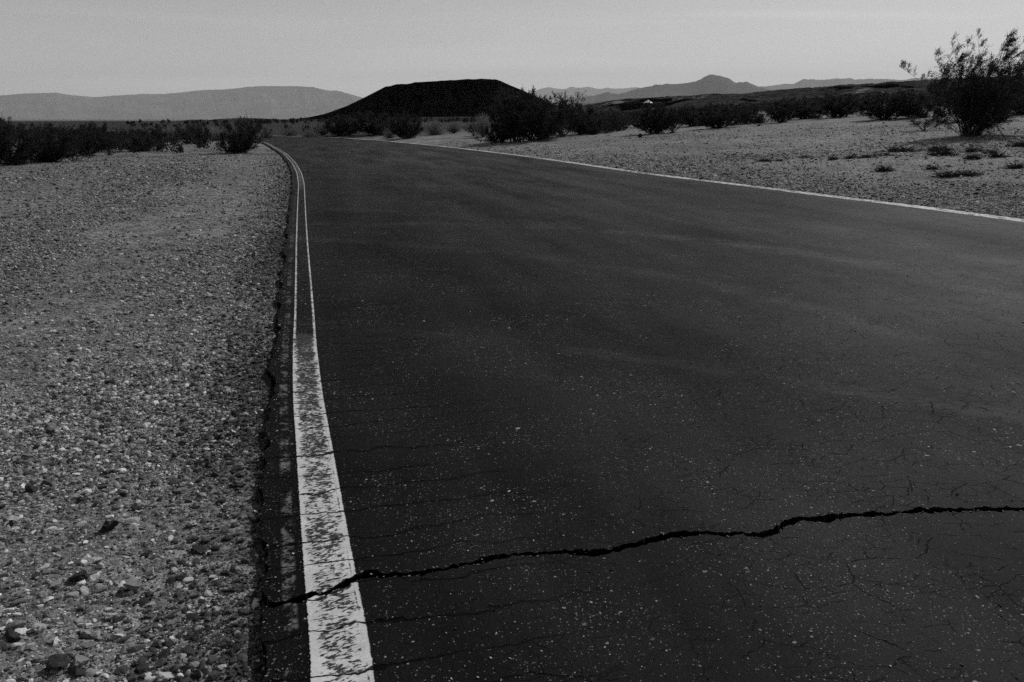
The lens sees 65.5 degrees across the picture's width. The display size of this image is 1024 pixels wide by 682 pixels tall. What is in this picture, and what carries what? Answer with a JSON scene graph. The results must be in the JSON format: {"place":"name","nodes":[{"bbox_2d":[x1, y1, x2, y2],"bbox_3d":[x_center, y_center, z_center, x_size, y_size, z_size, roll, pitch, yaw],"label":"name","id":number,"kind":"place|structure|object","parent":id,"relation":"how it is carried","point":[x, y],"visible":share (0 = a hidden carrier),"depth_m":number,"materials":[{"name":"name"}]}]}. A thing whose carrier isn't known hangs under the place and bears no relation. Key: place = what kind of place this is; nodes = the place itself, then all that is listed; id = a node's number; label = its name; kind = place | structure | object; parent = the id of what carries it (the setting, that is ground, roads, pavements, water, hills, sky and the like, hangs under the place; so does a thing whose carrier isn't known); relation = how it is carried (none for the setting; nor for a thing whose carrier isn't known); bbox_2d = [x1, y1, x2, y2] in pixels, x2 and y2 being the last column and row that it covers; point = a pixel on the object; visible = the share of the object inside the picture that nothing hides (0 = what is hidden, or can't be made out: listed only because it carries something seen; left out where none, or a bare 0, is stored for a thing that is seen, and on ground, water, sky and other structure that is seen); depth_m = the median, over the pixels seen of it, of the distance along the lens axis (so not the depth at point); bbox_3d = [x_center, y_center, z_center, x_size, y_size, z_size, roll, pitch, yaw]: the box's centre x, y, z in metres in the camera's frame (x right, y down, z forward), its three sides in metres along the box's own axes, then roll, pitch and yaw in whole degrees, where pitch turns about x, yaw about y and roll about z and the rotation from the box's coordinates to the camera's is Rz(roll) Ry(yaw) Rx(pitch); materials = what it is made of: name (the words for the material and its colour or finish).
{"place":"outdoors","nodes":[
{"label":"outdoors","id":0,"kind":"place"},
{"bbox_2d":[0,86,361,118],"bbox_3d":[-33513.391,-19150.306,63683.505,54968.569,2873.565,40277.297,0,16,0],"label":"mountains","id":1,"kind":"structure","parent":0,"point":[279,102],"depth_m":63412.85,"materials":[{"name":"stone"}]},
{"bbox_2d":[172,117,495,121],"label":"lava field","id":2,"kind":"structure","parent":0,"point":[315,120],"depth_m":224.13,"materials":[{"name":"stone"}]},
{"bbox_2d":[297,79,556,118],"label":"crater hill","id":3,"kind":"structure","parent":0,"point":[461,98],"depth_m":605.63,"materials":[{"name":"stone"}]},
{"bbox_2d":[0,101,1023,681],"bbox_3d":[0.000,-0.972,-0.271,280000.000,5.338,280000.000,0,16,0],"label":"ground","id":4,"kind":"structure","parent":0,"point":[636,143],"depth_m":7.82,"materials":[{"name":"gravel"}]},
{"bbox_2d":[5,628,20,642],"bbox_3d":[-1.526,0.900,2.429,0.066,0.032,0.031,10,19,33],"label":"rock","id":5,"kind":"object","parent":4,"relation":"on","point":[11,635],"visible":1,"depth_m":2.42,"materials":[{"name":"stone"}]},
{"bbox_2d":[0,113,29,143],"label":"desert shrub","id":6,"kind":"object","parent":4,"relation":"on","point":[15,132],"visible":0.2,"depth_m":32.43,"materials":[{"name":"black plant"}]},
{"bbox_2d":[5,620,26,628],"bbox_3d":[-1.545,0.888,2.485,0.041,0.033,0.053,11,19,35],"label":"rock","id":7,"kind":"object","parent":4,"relation":"on","point":[15,624],"visible":0.96,"depth_m":2.48,"materials":[{"name":"stone"}]},
{"bbox_2d":[0,118,43,164],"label":"desert shrub","id":8,"kind":"object","parent":4,"relation":"on","point":[22,154],"visible":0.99,"depth_m":27.31,"materials":[{"name":"black plant"}]},
{"bbox_2d":[25,485,37,492],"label":"rock","id":9,"kind":"object","parent":4,"relation":"on","point":[31,488],"visible":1,"depth_m":3.38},
{"bbox_2d":[31,622,47,633],"bbox_3d":[-1.469,0.892,2.474,0.051,0.034,0.037,11,26,15],"label":"rock","id":10,"kind":"object","parent":4,"relation":"on","point":[38,628],"visible":1,"depth_m":2.46,"materials":[{"name":"stone"}]},
{"bbox_2d":[38,123,58,147],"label":"desert shrub","id":11,"kind":"object","parent":4,"relation":"on","point":[42,134],"visible":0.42,"depth_m":37.47,"materials":[{"name":"black plant"}]},
{"bbox_2d":[16,122,90,161],"bbox_3d":[-16.991,-7.127,29.165,2.483,1.839,2.284,13,20,39],"label":"desert shrub","id":12,"kind":"object","parent":4,"relation":"on","point":[56,151],"visible":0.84,"depth_m":28.91,"materials":[{"name":"black plant"}]},
{"bbox_2d":[45,654,70,669],"bbox_3d":[-1.317,0.937,2.309,0.055,0.042,0.063,14,21,41],"label":"rock","id":13,"kind":"object","parent":4,"relation":"on","point":[56,660],"visible":1,"depth_m":2.30,"materials":[{"name":"stone"}]},
{"bbox_2d":[68,666,85,675],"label":"rock","id":14,"kind":"object","parent":4,"relation":"on","point":[74,671],"visible":1,"depth_m":2.29,"materials":[{"name":"stone"}]},
{"bbox_2d":[68,569,86,580],"bbox_3d":[-1.498,0.814,2.749,0.068,0.036,0.051,0,10,17],"label":"rock","id":15,"kind":"object","parent":4,"relation":"on","point":[80,575],"visible":1,"depth_m":2.73,"materials":[{"name":"stone"}]},
{"bbox_2d":[75,496,85,501],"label":"rock","id":16,"kind":"object","parent":4,"relation":"on","point":[80,498],"visible":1,"depth_m":3.31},
{"bbox_2d":[72,653,89,666],"bbox_3d":[-1.270,0.940,2.327,0.053,0.034,0.051,2,24,15],"label":"rock","id":17,"kind":"object","parent":4,"relation":"on","point":[79,660],"visible":1,"depth_m":2.32,"materials":[{"name":"stone"}]},
{"bbox_2d":[65,146,101,161],"bbox_3d":[-16.128,-6.965,29.578,1.757,0.660,1.220,2,16,9],"label":"desert shrub","id":18,"kind":"object","parent":4,"relation":"on","point":[75,153],"visible":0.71,"depth_m":29.60,"materials":[{"name":"grey plant"}]},
{"bbox_2d":[68,124,106,154],"bbox_3d":[-18.826,-8.867,35.223,2.035,1.537,1.519,-7,17,-25],"label":"desert shrub","id":19,"kind":"object","parent":4,"relation":"on","point":[88,144],"visible":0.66,"depth_m":35.09,"materials":[{"name":"black plant"}]},
{"bbox_2d":[85,557,102,565],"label":"rock","id":20,"kind":"object","parent":4,"relation":"on","point":[92,560],"visible":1,"depth_m":2.86,"materials":[{"name":"stone"}]},
{"bbox_2d":[79,119,112,147],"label":"desert shrub","id":21,"kind":"object","parent":4,"relation":"on","point":[90,126],"visible":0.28,"depth_m":40.75,"materials":[{"name":"black plant"}]},
{"bbox_2d":[93,562,103,568],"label":"rock","id":22,"kind":"object","parent":4,"relation":"on","point":[99,565],"visible":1,"depth_m":2.81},
{"bbox_2d":[101,520,118,531],"bbox_3d":[-1.562,0.717,3.090,0.066,0.055,0.058,-3,15,-14],"label":"rock","id":23,"kind":"object","parent":4,"relation":"on","point":[107,525],"visible":1,"depth_m":3.08,"materials":[{"name":"stone"}]},
{"bbox_2d":[105,613,117,618],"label":"rock","id":24,"kind":"object","parent":4,"relation":"on","point":[109,616],"visible":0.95,"depth_m":2.54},
{"bbox_2d":[93,131,131,154],"bbox_3d":[-17.701,-8.780,35.261,1.425,1.140,1.490,14,21,40],"label":"desert shrub","id":25,"kind":"object","parent":4,"relation":"on","point":[110,142],"visible":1,"depth_m":34.96,"materials":[{"name":"black plant"}]},
{"bbox_2d":[113,613,124,621],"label":"rock","id":26,"kind":"object","parent":4,"relation":"on","point":[118,617],"visible":1,"depth_m":2.53,"materials":[{"name":"stone"}]},
{"bbox_2d":[119,492,126,497],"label":"rock","id":27,"kind":"object","parent":4,"relation":"on","point":[123,494],"visible":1,"depth_m":3.36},
{"bbox_2d":[103,126,158,151],"bbox_3d":[-18.537,-9.730,38.852,2.368,1.600,2.263,-11,19,-35],"label":"desert shrub","id":28,"kind":"object","parent":4,"relation":"on","point":[138,141],"visible":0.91,"depth_m":38.75,"materials":[{"name":"black plant"}]},
{"bbox_2d":[122,517,139,524],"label":"rock","id":29,"kind":"object","parent":4,"relation":"on","point":[128,521],"visible":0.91,"depth_m":3.15,"materials":[{"name":"stone"}]},
{"bbox_2d":[123,580,139,592],"bbox_3d":[-1.287,0.832,2.693,0.044,0.042,0.061,-13,20,-39],"label":"rock","id":30,"kind":"object","parent":4,"relation":"on","point":[134,585],"visible":1,"depth_m":2.68,"materials":[{"name":"stone"}]},
{"bbox_2d":[131,502,146,509],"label":"rock","id":31,"kind":"object","parent":4,"relation":"on","point":[135,506],"visible":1,"depth_m":3.27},
{"bbox_2d":[143,566,153,575],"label":"rock","id":32,"kind":"object","parent":4,"relation":"on","point":[149,571],"visible":1,"depth_m":2.79,"materials":[{"name":"stone"}]},
{"bbox_2d":[140,125,172,143],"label":"desert shrub","id":33,"kind":"object","parent":4,"relation":"on","point":[155,133],"visible":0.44,"depth_m":46.53,"materials":[{"name":"black plant"}]},
{"bbox_2d":[156,672,173,681],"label":"rock","id":34,"kind":"object","parent":4,"relation":"on","point":[162,676],"visible":1,"depth_m":2.27,"materials":[{"name":"stone"}]},
{"bbox_2d":[161,126,185,140],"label":"desert shrub","id":35,"kind":"object","parent":4,"relation":"on","point":[172,130],"visible":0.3,"depth_m":54.98,"materials":[{"name":"plant"}]},
{"bbox_2d":[174,487,190,493],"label":"rock","id":36,"kind":"object","parent":4,"relation":"on","point":[182,490],"visible":1,"depth_m":3.42,"materials":[{"name":"stone"}]},
{"bbox_2d":[170,122,202,143],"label":"desert shrub","id":37,"kind":"object","parent":4,"relation":"on","point":[179,135],"visible":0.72,"depth_m":49.58,"materials":[{"name":"black plant"}]},
{"bbox_2d":[188,520,197,526],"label":"rock","id":38,"kind":"object","parent":4,"relation":"on","point":[192,523],"visible":1,"depth_m":3.13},
{"bbox_2d":[189,122,211,140],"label":"desert shrub","id":39,"kind":"object","parent":4,"relation":"on","point":[206,130],"visible":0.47,"depth_m":55.25,"materials":[{"name":"black plant"}]},
{"bbox_2d":[192,545,209,552],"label":"rock","id":40,"kind":"object","parent":4,"relation":"on","point":[200,548],"visible":1,"depth_m":2.94,"materials":[{"name":"stone"}]},
{"bbox_2d":[203,125,228,140],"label":"desert shrub","id":41,"kind":"object","parent":4,"relation":"on","point":[214,136],"visible":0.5,"depth_m":57.02,"materials":[{"name":"plant"}]},
{"bbox_2d":[228,418,236,422],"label":"rock","id":42,"kind":"object","parent":4,"relation":"on","point":[232,420],"visible":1,"depth_m":4.19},
{"bbox_2d":[233,461,244,470],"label":"rock","id":43,"kind":"object","parent":4,"relation":"on","point":[238,466],"visible":1,"depth_m":3.64,"materials":[{"name":"stone"}]},
{"bbox_2d":[235,482,244,486],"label":"rock","id":44,"kind":"object","parent":4,"relation":"on","point":[238,484],"visible":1,"depth_m":3.47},
{"bbox_2d":[234,116,249,142],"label":"desert shrub","id":45,"kind":"object","parent":4,"relation":"on","point":[245,126],"visible":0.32,"depth_m":40.74,"materials":[{"name":"black plant"}]},
{"bbox_2d":[213,115,273,152],"bbox_3d":[-12.733,-9.557,37.559,2.669,2.181,2.583,-8,17,-27],"label":"desert shrub","id":46,"kind":"object","parent":4,"relation":"on","point":[247,141],"visible":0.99,"depth_m":37.20,"materials":[{"name":"black plant"}]},
{"bbox_2d":[261,129,273,137],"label":"desert shrub","id":47,"kind":"object","parent":4,"relation":"on","point":[268,135],"visible":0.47,"depth_m":66.94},
{"bbox_2d":[281,128,301,135],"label":"desert shrub","id":48,"kind":"object","parent":4,"relation":"on","point":[289,133],"visible":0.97,"depth_m":74.64,"materials":[{"name":"plant"}]},
{"bbox_2d":[299,127,320,136],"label":"desert shrub","id":49,"kind":"object","parent":4,"relation":"on","point":[307,133],"visible":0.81,"depth_m":71.17,"materials":[{"name":"plant"}]},
{"bbox_2d":[309,120,330,134],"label":"desert shrub","id":50,"kind":"object","parent":4,"relation":"on","point":[320,128],"visible":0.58,"depth_m":73.78,"materials":[{"name":"plant"}]},
{"bbox_2d":[322,112,361,135],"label":"desert shrub","id":51,"kind":"object","parent":4,"relation":"on","point":[341,127],"visible":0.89,"depth_m":71.47,"materials":[{"name":"black plant"}]},
{"bbox_2d":[343,110,399,134],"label":"desert shrub","id":52,"kind":"object","parent":4,"relation":"on","point":[373,128],"visible":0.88,"depth_m":69.70,"materials":[{"name":"black plant"}]},
{"bbox_2d":[383,129,397,137],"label":"desert shrub","id":53,"kind":"object","parent":4,"relation":"on","point":[388,135],"visible":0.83,"depth_m":62.22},
{"bbox_2d":[382,110,424,138],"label":"desert shrub","id":54,"kind":"object","parent":4,"relation":"on","point":[403,128],"visible":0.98,"depth_m":59.90,"materials":[{"name":"black plant"}]},
{"bbox_2d":[423,120,445,135],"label":"desert shrub","id":55,"kind":"object","parent":4,"relation":"on","point":[434,128],"visible":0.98,"depth_m":63.45,"materials":[{"name":"plant"}]},
{"bbox_2d":[443,121,463,132],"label":"desert shrub","id":56,"kind":"object","parent":4,"relation":"on","point":[454,128],"visible":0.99,"depth_m":65.36,"materials":[{"name":"plant"}]},
{"bbox_2d":[462,121,479,135],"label":"desert shrub","id":57,"kind":"object","parent":4,"relation":"on","point":[470,129],"visible":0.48,"depth_m":58.44,"materials":[{"name":"grey plant"}]},
{"bbox_2d":[471,111,490,136],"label":"desert shrub","id":58,"kind":"object","parent":4,"relation":"on","point":[481,121],"visible":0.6,"depth_m":56.41,"materials":[{"name":"plant"}]},
{"bbox_2d":[473,111,516,142],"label":"desert shrub","id":59,"kind":"object","parent":4,"relation":"on","point":[501,132],"visible":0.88,"depth_m":47.60,"materials":[{"name":"black plant"}]},
{"bbox_2d":[11,88,996,152],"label":"distant scrub","id":60,"kind":"object","parent":4,"relation":"on","point":[619,124],"visible":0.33,"depth_m":69.16,"materials":[{"name":"black plant"}]},
{"bbox_2d":[490,83,555,141],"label":"desert shrub","id":61,"kind":"object","parent":4,"relation":"on","point":[503,105],"visible":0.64,"depth_m":46.93,"materials":[{"name":"black plant"}]},
{"bbox_2d":[496,91,570,140],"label":"desert shrub","id":62,"kind":"object","parent":4,"relation":"on","point":[540,125],"visible":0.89,"depth_m":46.81,"materials":[{"name":"black plant"}]},
{"bbox_2d":[543,88,593,136],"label":"desert shrub","id":63,"kind":"object","parent":4,"relation":"on","point":[571,114],"visible":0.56,"depth_m":50.22,"materials":[{"name":"black plant"}]},
{"bbox_2d":[565,100,615,134],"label":"desert shrub","id":64,"kind":"object","parent":4,"relation":"on","point":[592,129],"visible":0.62,"depth_m":52.61,"materials":[{"name":"black plant"}]},
{"bbox_2d":[631,100,672,133],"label":"desert shrub","id":65,"kind":"object","parent":4,"relation":"on","point":[650,123],"visible":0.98,"depth_m":47.53,"materials":[{"name":"black plant"}]},
{"bbox_2d":[661,104,685,132],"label":"desert shrub","id":66,"kind":"object","parent":4,"relation":"on","point":[675,118],"visible":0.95,"depth_m":47.38,"materials":[{"name":"black plant"}]},
{"bbox_2d":[667,103,724,126],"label":"desert shrub","id":67,"kind":"object","parent":4,"relation":"on","point":[689,117],"visible":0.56,"depth_m":55.70,"materials":[{"name":"black plant"}]},
{"bbox_2d":[694,100,746,127],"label":"desert shrub","id":68,"kind":"object","parent":4,"relation":"on","point":[718,121],"visible":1,"depth_m":49.35,"materials":[{"name":"black plant"}]},
{"bbox_2d":[718,103,774,123],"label":"desert shrub","id":69,"kind":"object","parent":4,"relation":"on","point":[743,108],"visible":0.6,"depth_m":53.71,"materials":[{"name":"black plant"}]},
{"bbox_2d":[748,114,769,125],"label":"desert shrub","id":70,"kind":"object","parent":4,"relation":"on","point":[759,119],"visible":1,"depth_m":48.74,"materials":[{"name":"black plant"}]},
{"bbox_2d":[757,157,775,161],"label":"grass tuft","id":71,"kind":"object","parent":4,"relation":"on","point":[765,160],"visible":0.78,"depth_m":24.94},
{"bbox_2d":[767,95,799,122],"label":"desert shrub","id":72,"kind":"object","parent":4,"relation":"on","point":[781,114],"visible":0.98,"depth_m":51.80,"materials":[{"name":"black plant"}]},
{"bbox_2d":[778,98,831,118],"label":"desert shrub","id":73,"kind":"object","parent":4,"relation":"on","point":[805,112],"visible":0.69,"depth_m":54.83,"materials":[{"name":"black plant"}]},
{"bbox_2d":[827,156,839,159],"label":"grass tuft","id":74,"kind":"object","parent":4,"relation":"on","point":[833,158],"visible":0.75,"depth_m":23.81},
{"bbox_2d":[810,90,859,117],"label":"desert shrub","id":75,"kind":"object","parent":4,"relation":"on","point":[833,110],"visible":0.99,"depth_m":52.92,"materials":[{"name":"black plant"}]},
{"bbox_2d":[842,154,856,158],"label":"grass tuft","id":76,"kind":"object","parent":4,"relation":"on","point":[849,156],"visible":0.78,"depth_m":23.70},
{"bbox_2d":[845,95,864,110],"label":"desert shrub","id":77,"kind":"object","parent":4,"relation":"on","point":[855,99],"visible":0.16,"depth_m":65.75,"materials":[{"name":"black plant"}]},
{"bbox_2d":[856,153,879,157],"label":"grass tuft","id":78,"kind":"object","parent":4,"relation":"on","point":[866,155],"visible":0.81,"depth_m":23.46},
{"bbox_2d":[869,152,891,155],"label":"grass tuft","id":79,"kind":"object","parent":4,"relation":"on","point":[885,154],"visible":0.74,"depth_m":23.62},
{"bbox_2d":[853,87,915,119],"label":"desert shrub","id":80,"kind":"object","parent":4,"relation":"on","point":[874,109],"visible":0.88,"depth_m":45.93,"materials":[{"name":"black plant"}]},
{"bbox_2d":[873,163,896,171],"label":"grass tuft","id":81,"kind":"object","parent":4,"relation":"on","point":[883,169],"visible":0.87,"depth_m":20.07,"materials":[{"name":"plant"}]},
{"bbox_2d":[874,143,929,152],"bbox_3d":[12.168,-5.957,24.712,1.277,0.453,1.358,-10,18,-31],"label":"grass tuft","id":82,"kind":"object","parent":4,"relation":"on","point":[898,149],"visible":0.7,"depth_m":24.57,"materials":[{"name":"plant"}]},
{"bbox_2d":[887,88,935,117],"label":"desert shrub","id":83,"kind":"object","parent":4,"relation":"on","point":[916,111],"visible":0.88,"depth_m":44.99,"materials":[{"name":"black plant"}]},
{"bbox_2d":[904,117,941,130],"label":"desert shrub","id":84,"kind":"object","parent":4,"relation":"on","point":[923,123],"visible":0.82,"depth_m":33.52,"materials":[{"name":"grey plant"}]},
{"bbox_2d":[922,164,944,169],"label":"grass tuft","id":85,"kind":"object","parent":4,"relation":"on","point":[932,167],"visible":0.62,"depth_m":19.94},
{"bbox_2d":[923,143,953,151],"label":"grass tuft","id":86,"kind":"object","parent":4,"relation":"on","point":[944,147],"visible":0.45,"depth_m":23.93,"materials":[{"name":"plant"}]},
{"bbox_2d":[926,147,963,155],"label":"grass tuft","id":87,"kind":"object","parent":4,"relation":"on","point":[944,152],"visible":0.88,"depth_m":22.63,"materials":[{"name":"plant"}]},
{"bbox_2d":[928,168,966,178],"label":"grass tuft","id":88,"kind":"object","parent":4,"relation":"on","point":[948,174],"visible":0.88,"depth_m":18.32,"materials":[{"name":"plant"}]},
{"bbox_2d":[899,27,1023,136],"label":"tall desert shrub","id":89,"kind":"object","parent":4,"relation":"on","point":[973,100],"visible":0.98,"depth_m":28.75,"materials":[{"name":"black plant"}]},
{"bbox_2d":[956,168,983,177],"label":"grass tuft","id":90,"kind":"object","parent":4,"relation":"on","point":[969,174],"visible":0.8,"depth_m":18.26,"materials":[{"name":"plant"}]},
{"bbox_2d":[960,150,984,159],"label":"grass tuft","id":91,"kind":"object","parent":4,"relation":"on","point":[975,156],"visible":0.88,"depth_m":21.33,"materials":[{"name":"plant"}]},
{"bbox_2d":[960,144,985,152],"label":"grass tuft","id":92,"kind":"object","parent":4,"relation":"on","point":[970,149],"visible":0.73,"depth_m":23.34,"materials":[{"name":"plant"}]},
{"bbox_2d":[980,147,999,153],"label":"grass tuft","id":93,"kind":"object","parent":4,"relation":"on","point":[988,151],"visible":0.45,"depth_m":22.65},
{"bbox_2d":[985,112,1005,140],"bbox_3d":[15.818,-7.116,26.113,0.773,1.054,0.305,3,16,11],"label":"dead branch","id":94,"kind":"object","parent":4,"relation":"on","point":[997,127],"visible":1,"depth_m":26.04,"materials":[{"name":"grey wood"}]},
{"bbox_2d":[987,150,1007,157],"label":"grass tuft","id":95,"kind":"object","parent":4,"relation":"on","point":[994,155],"visible":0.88,"depth_m":21.41,"materials":[{"name":"plant"}]},
{"bbox_2d":[992,60,1023,114],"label":"desert shrub","id":96,"kind":"object","parent":4,"relation":"on","point":[1020,112],"visible":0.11,"depth_m":41.85,"materials":[{"name":"black plant"}]},
{"bbox_2d":[997,160,1023,168],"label":"grass tuft","id":97,"kind":"object","parent":4,"relation":"on","point":[1015,166],"visible":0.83,"depth_m":19.05,"materials":[{"name":"plant"}]},
{"bbox_2d":[1003,138,1023,146],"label":"grass tuft","id":98,"kind":"object","parent":4,"relation":"on","point":[1019,144],"visible":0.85,"depth_m":23.82,"materials":[{"name":"plant"}]},
{"bbox_2d":[0,0,1023,97],"label":"sky","id":99,"kind":"structure","parent":0,"point":[89,48],"materials":[{"name":"grey"}]},
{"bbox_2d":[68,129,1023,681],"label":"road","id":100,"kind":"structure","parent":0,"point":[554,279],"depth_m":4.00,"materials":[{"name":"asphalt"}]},
{"bbox_2d":[529,87,638,103],"bbox_3d":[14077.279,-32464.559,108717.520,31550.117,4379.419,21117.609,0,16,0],"label":"pale centre range","id":101,"kind":"structure","parent":0,"point":[571,91],"depth_m":108496.56,"materials":[{"name":"stone"}]},
{"bbox_2d":[255,163,1023,680],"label":"road crumbs","id":102,"kind":"object","parent":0,"point":[571,519],"visible":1,"depth_m":3.03,"materials":[{"name":"asphalt"}]},
{"bbox_2d":[554,74,767,105],"bbox_3d":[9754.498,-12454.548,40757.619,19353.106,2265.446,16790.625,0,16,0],"label":"peak range","id":103,"kind":"structure","parent":0,"point":[712,84],"depth_m":40190.09,"materials":[{"name":"stone"}]},
{"bbox_2d":[551,76,1021,113],"bbox_3d":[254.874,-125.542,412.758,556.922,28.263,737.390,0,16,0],"label":"lava field","id":104,"kind":"structure","parent":0,"point":[626,105],"depth_m":317.04,"materials":[{"name":"stone"}]},
{"bbox_2d":[758,77,963,89],"bbox_3d":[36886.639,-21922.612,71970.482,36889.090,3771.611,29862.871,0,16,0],"label":"mountains","id":105,"kind":"structure","parent":0,"point":[809,83],"depth_m":74189.80,"materials":[{"name":"stone"}]}
]}

